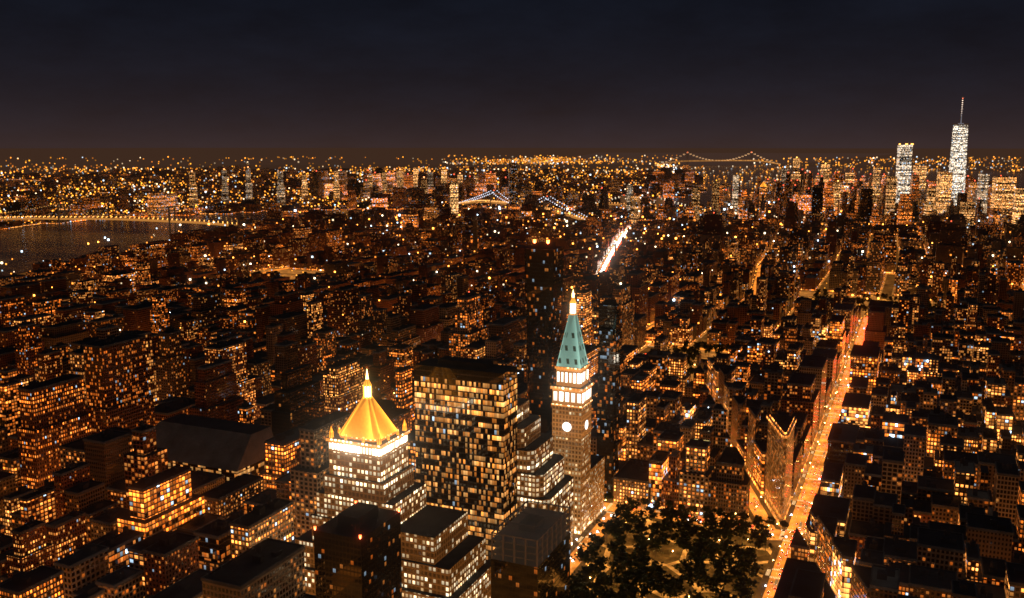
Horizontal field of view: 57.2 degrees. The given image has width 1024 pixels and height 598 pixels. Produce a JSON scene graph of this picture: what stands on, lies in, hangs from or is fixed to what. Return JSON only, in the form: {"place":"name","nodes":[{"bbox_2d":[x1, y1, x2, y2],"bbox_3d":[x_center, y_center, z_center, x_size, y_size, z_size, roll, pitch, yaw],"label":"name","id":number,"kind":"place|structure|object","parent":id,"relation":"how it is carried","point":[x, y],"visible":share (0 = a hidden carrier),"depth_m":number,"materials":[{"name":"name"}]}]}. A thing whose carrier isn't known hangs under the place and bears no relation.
{"place":"outdoors","nodes":[
{"label":"outdoors","id":0,"kind":"place"},
{"bbox_2d":[414,356,516,559],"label":"office building","id":1,"kind":"structure","parent":0,"point":[466,430],"depth_m":666.69,"materials":[{"name":"stone"}]},
{"bbox_2d":[414,397,572,547],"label":"stepped building","id":2,"kind":"structure","parent":0,"point":[542,477],"depth_m":757.16,"materials":[{"name":"stone"}]},
{"bbox_2d":[0,148,1023,229],"bbox_3d":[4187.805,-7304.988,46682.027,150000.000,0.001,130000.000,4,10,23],"label":"ground","id":3,"kind":"structure","parent":0,"point":[351,157],"depth_m":23973.06,"materials":[{"name":"grey"}]},
{"bbox_2d":[0,204,237,231],"bbox_3d":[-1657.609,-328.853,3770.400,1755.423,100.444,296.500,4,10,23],"label":"bridge","id":4,"kind":"structure","parent":3,"relation":"on","point":[59,219],"depth_m":3745.97,"materials":[{"name":"beige metal"}]},
{"bbox_2d":[0,165,1023,597],"bbox_3d":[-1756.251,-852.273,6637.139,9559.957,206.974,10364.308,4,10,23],"label":"city buildings","id":5,"kind":"structure","parent":3,"relation":"on","point":[920,493],"depth_m":1249.52,"materials":[{"name":"concrete"}]},
{"bbox_2d":[0,98,1023,596],"bbox_3d":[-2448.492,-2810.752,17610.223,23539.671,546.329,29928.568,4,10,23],"label":"city lights","id":6,"kind":"object","parent":3,"relation":"on","point":[536,160],"visible":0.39,"depth_m":7475.49},
{"bbox_2d":[460,191,585,219],"bbox_3d":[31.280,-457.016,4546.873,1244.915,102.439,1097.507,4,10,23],"label":"bridge","id":7,"kind":"structure","parent":3,"relation":"on","point":[549,204],"depth_m":4684.56,"materials":[{"name":"blue metal"}]},
{"bbox_2d":[189,101,1023,253],"bbox_3d":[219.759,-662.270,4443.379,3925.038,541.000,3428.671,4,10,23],"label":"distant skyscrapers","id":8,"kind":"structure","parent":3,"relation":"on","point":[1006,194],"depth_m":4062.51,"materials":[{"name":"grey glass"}]},
{"bbox_2d":[661,153,778,165],"bbox_3d":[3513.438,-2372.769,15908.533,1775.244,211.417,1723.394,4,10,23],"label":"suspension bridge","id":9,"kind":"structure","parent":3,"relation":"on","point":[707,159],"depth_m":15903.57,"materials":[{"name":"brown metal"}]},
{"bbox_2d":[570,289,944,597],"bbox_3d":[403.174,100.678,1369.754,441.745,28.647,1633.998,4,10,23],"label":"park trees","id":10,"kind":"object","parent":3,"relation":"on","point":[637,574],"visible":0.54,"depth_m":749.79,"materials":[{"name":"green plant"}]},
{"bbox_2d":[0,153,1023,275],"bbox_3d":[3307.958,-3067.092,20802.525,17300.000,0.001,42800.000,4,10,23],"label":"water","id":11,"kind":"structure","parent":0,"point":[36,244],"depth_m":4349.35,"materials":[{"name":"black liquid"}]},
{"bbox_2d":[0,0,1023,148],"label":"sky","id":12,"kind":"structure","parent":0,"point":[74,73],"materials":[{"name":"black"}]},
{"bbox_2d":[17,232,1023,597],"bbox_3d":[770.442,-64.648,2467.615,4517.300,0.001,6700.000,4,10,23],"label":"road","id":13,"kind":"structure","parent":0,"point":[889,284],"depth_m":882.37,"materials":[{"name":"grey asphalt"}]},
{"bbox_2d":[295,371,490,597],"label":"gold-roofed skyscraper","id":14,"kind":"structure","parent":13,"relation":"on","point":[443,553],"depth_m":621.58,"materials":[{"name":"stone"}]},
{"bbox_2d":[156,413,707,597],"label":"buildings","id":15,"kind":"structure","parent":13,"relation":"on","point":[530,558],"depth_m":576.17,"materials":[{"name":"stone"}]},
{"bbox_2d":[524,241,563,434],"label":"skyscraper","id":16,"kind":"structure","parent":13,"relation":"on","point":[544,263],"depth_m":919.44,"materials":[{"name":"glass"}]},
{"bbox_2d":[550,291,604,534],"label":"clock tower","id":17,"kind":"structure","parent":13,"relation":"on","point":[571,388],"depth_m":809.04,"materials":[{"name":"stone"}]},
{"bbox_2d":[250,236,1023,529],"bbox_3d":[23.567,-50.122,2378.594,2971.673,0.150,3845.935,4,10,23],"label":"sidewalks","id":18,"kind":"structure","parent":13,"relation":"on","point":[287,273],"depth_m":1575.29,"materials":[{"name":"orange concrete"}]},
{"bbox_2d":[573,356,846,596],"bbox_3d":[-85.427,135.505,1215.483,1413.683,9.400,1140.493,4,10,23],"label":"street lamps","id":19,"kind":"object","parent":18,"relation":"on","point":[735,513],"visible":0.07,"depth_m":855.58,"materials":[{"name":"orange"}]},
{"bbox_2d":[574,195,703,213],"bbox_3d":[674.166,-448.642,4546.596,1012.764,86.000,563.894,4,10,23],"label":"brooklyn bridge","id":20,"kind":"structure","parent":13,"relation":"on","point":[658,200],"depth_m":4689.14,"materials":[{"name":"beige stone"}]},
{"bbox_2d":[570,258,864,594],"bbox_3d":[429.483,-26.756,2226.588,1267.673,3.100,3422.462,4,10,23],"label":"cars","id":21,"kind":"object","parent":13,"relation":"on","point":[800,526],"visible":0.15,"depth_m":860.70,"materials":[{"name":"yellow paint"}]},
{"bbox_2d":[764,412,796,526],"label":"flatiron building","id":22,"kind":"structure","parent":13,"relation":"on","point":[779,457],"depth_m":851.55,"materials":[{"name":"stone"}]},
{"bbox_2d":[597,299,626,499],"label":"skyscraper","id":23,"kind":"structure","parent":0,"point":[609,396],"depth_m":885.41,"materials":[{"name":"glass"}]},
{"bbox_2d":[572,516,771,597],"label":"madison square park ground","id":24,"kind":"structure","parent":0,"point":[668,556],"depth_m":771.04,"materials":[{"name":"green plant"}]},
{"bbox_2d":[730,190,754,195],"bbox_3d":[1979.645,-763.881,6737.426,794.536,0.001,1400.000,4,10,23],"label":"governors island ground","id":25,"kind":"structure","parent":0,"point":[749,192],"depth_m":6812.32,"materials":[{"name":"brown"}]},
{"bbox_2d":[808,296,889,316],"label":"washington square ground","id":26,"kind":"structure","parent":0,"point":[813,297],"depth_m":2052.65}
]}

